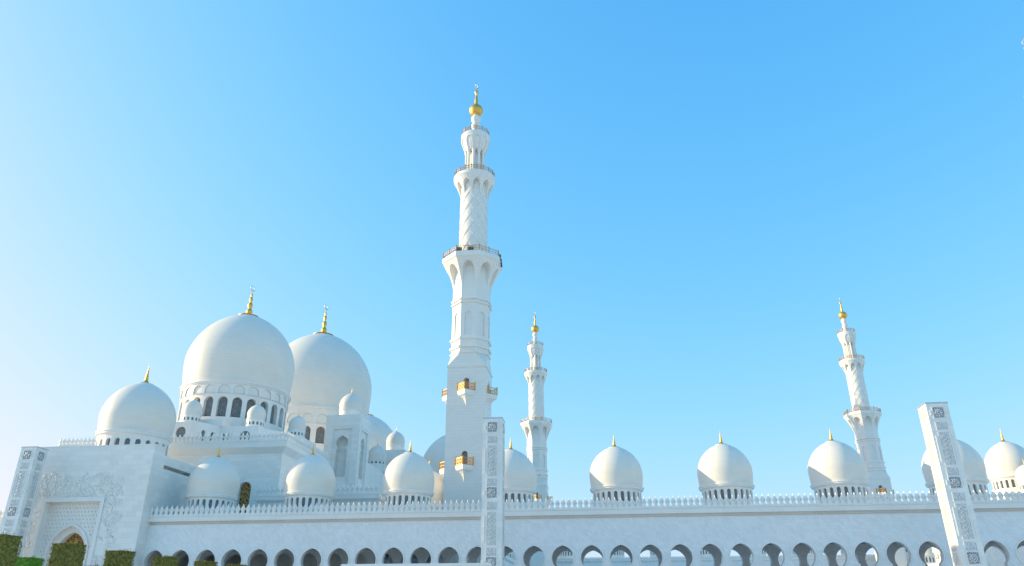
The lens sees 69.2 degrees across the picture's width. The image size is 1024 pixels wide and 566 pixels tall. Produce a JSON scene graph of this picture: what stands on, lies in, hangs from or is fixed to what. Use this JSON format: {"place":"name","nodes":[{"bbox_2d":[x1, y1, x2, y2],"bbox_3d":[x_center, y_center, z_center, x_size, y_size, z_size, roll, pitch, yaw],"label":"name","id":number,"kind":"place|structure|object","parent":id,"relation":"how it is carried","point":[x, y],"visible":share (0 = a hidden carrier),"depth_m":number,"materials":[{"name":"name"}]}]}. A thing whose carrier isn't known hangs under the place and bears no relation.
{"place":"outdoors","nodes":[
{"label":"outdoors","id":0,"kind":"place"},
{"bbox_2d":[0,532,23,565],"bbox_3d":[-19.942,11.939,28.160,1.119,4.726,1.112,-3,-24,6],"label":"topiary shrub","id":1,"kind":"object","parent":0,"point":[9,546],"visible":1,"depth_m":28.79,"materials":[{"name":"green plant"}]},
{"bbox_2d":[14,555,44,565],"bbox_3d":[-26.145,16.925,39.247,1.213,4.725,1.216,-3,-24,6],"label":"topiary shrub","id":2,"kind":"object","parent":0,"point":[27,561],"visible":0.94,"depth_m":39.68,"materials":[{"name":"green plant"}]},
{"bbox_2d":[46,542,86,565],"bbox_3d":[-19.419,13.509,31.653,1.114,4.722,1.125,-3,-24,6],"label":"topiary shrub","id":3,"kind":"object","parent":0,"point":[67,554],"visible":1,"depth_m":32.06,"materials":[{"name":"green plant"}]},
{"bbox_2d":[103,548,135,565],"bbox_3d":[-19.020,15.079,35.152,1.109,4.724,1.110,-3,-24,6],"label":"topiary shrub","id":4,"kind":"object","parent":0,"point":[122,557],"visible":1,"depth_m":35.59,"materials":[{"name":"green plant"}]},
{"bbox_2d":[151,554,179,565],"bbox_3d":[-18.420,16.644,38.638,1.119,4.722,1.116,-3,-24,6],"label":"topiary shrub","id":5,"kind":"object","parent":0,"point":[165,560],"visible":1,"depth_m":39.09,"materials":[{"name":"green plant"}]},
{"bbox_2d":[193,559,217,565],"bbox_3d":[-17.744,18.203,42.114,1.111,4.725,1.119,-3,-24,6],"label":"topiary shrub","id":6,"kind":"object","parent":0,"point":[205,563],"visible":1,"depth_m":42.59,"materials":[{"name":"green plant"}]},
{"bbox_2d":[227,563,248,565],"bbox_3d":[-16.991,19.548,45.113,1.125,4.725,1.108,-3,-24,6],"label":"topiary shrub","id":7,"kind":"object","parent":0,"point":[238,565],"visible":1,"depth_m":45.76,"materials":[{"name":"green plant"}]},
{"bbox_2d":[58,285,444,565],"bbox_3d":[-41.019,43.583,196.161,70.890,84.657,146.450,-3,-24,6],"label":"prayer hall","id":8,"kind":"structure","parent":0,"point":[264,406],"depth_m":153.92,"materials":[{"name":"stone"}]},
{"bbox_2d":[239,483,250,512],"bbox_3d":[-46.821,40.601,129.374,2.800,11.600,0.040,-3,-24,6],"label":"window","id":9,"kind":"structure","parent":8,"relation":"in","point":[246,488],"depth_m":130.78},
{"bbox_2d":[341,563,491,565],"bbox_3d":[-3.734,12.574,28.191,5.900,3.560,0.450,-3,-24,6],"label":"garden wall","id":10,"kind":"structure","parent":0,"point":[453,564],"depth_m":28.64,"materials":[{"name":"stone"}]},
{"bbox_2d":[0,0,1023,558],"label":"sky","id":11,"kind":"structure","parent":0,"point":[686,196],"materials":[{"name":"blue"}]},
{"label":"ground","id":12,"kind":"structure","parent":0,"visible":0},
{"bbox_2d":[0,508,3,526],"bbox_3d":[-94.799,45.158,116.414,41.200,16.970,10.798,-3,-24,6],"label":"side wall","id":13,"kind":"structure","parent":12,"relation":"on","point":[1,514],"depth_m":112.67,"materials":[{"name":"stone"}]},
{"bbox_2d":[0,446,48,556],"bbox_3d":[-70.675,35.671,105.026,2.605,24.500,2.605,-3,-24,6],"label":"carved pylon","id":14,"kind":"object","parent":12,"relation":"on","point":[19,508],"visible":0.8,"depth_m":106.66,"materials":[{"name":"white stone"}]},
{"bbox_2d":[22,365,210,565],"bbox_3d":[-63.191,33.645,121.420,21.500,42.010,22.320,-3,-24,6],"label":"entrance portal","id":15,"kind":"object","parent":12,"relation":"on","point":[116,482],"visible":0.82,"depth_m":111.34,"materials":[{"name":"stone"}]},
{"bbox_2d":[64,533,84,562],"bbox_3d":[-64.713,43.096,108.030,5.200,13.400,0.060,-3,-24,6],"label":"door","id":16,"kind":"structure","parent":15,"relation":"in","point":[76,538],"depth_m":110.23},
{"bbox_2d":[384,460,515,565],"bbox_3d":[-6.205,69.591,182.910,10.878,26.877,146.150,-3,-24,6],"label":"arcade building","id":17,"kind":"structure","parent":12,"relation":"on","point":[509,559],"depth_m":124.66,"materials":[{"name":"stone"}]},
{"bbox_2d":[481,417,504,565],"bbox_3d":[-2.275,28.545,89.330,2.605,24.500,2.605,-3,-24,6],"label":"carved pylon","id":18,"kind":"object","parent":12,"relation":"on","point":[493,506],"visible":0.95,"depth_m":89.60,"materials":[{"name":"stone"}]},
{"bbox_2d":[142,428,1023,565],"bbox_3d":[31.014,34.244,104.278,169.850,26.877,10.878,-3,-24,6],"label":"arcade building","id":19,"kind":"structure","parent":12,"relation":"on","point":[844,513],"depth_m":103.89,"materials":[{"name":"stone"}]},
{"bbox_2d":[557,548,908,565],"bbox_3d":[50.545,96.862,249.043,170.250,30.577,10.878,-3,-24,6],"label":"arcade building","id":20,"kind":"structure","parent":12,"relation":"on","point":[566,558],"depth_m":245.99,"materials":[{"name":"stone"}]},
{"bbox_2d":[925,547,940,565],"bbox_3d":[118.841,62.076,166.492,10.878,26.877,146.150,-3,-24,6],"label":"arcade building","id":21,"kind":"structure","parent":12,"relation":"on","point":[932,556],"depth_m":223.21,"materials":[{"name":"stone"}]},
{"bbox_2d":[917,402,987,565],"bbox_3d":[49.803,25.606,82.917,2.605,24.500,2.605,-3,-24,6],"label":"carved pylon","id":22,"kind":"object","parent":12,"relation":"on","point":[958,516],"visible":1,"depth_m":83.23,"materials":[{"name":"white stone"}]},
{"bbox_2d":[984,430,1023,565],"bbox_3d":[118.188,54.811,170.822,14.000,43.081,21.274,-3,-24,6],"label":"gate building","id":23,"kind":"structure","parent":12,"relation":"on","point":[1004,462],"depth_m":172.75,"materials":[{"name":"stone"}]},
{"label":"courtyard floor","id":24,"kind":"structure","parent":0,"visible":0},
{"bbox_2d":[439,83,501,562],"bbox_3d":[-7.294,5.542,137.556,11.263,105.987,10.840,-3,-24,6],"label":"minaret","id":25,"kind":"object","parent":24,"relation":"on","point":[472,266],"visible":0.96,"depth_m":133.70,"materials":[{"name":"stone"}]},
{"bbox_2d":[521,311,551,565],"bbox_3d":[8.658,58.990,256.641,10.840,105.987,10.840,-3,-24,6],"label":"minaret","id":26,"kind":"object","parent":24,"relation":"on","point":[536,427],"visible":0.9,"depth_m":257.16,"materials":[{"name":"stone"}]},
{"bbox_2d":[837,297,906,565],"bbox_3d":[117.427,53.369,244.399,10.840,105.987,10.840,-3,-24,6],"label":"minaret","id":27,"kind":"object","parent":24,"relation":"on","point":[862,419],"visible":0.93,"depth_m":244.58,"materials":[{"name":"stone"}]}
]}

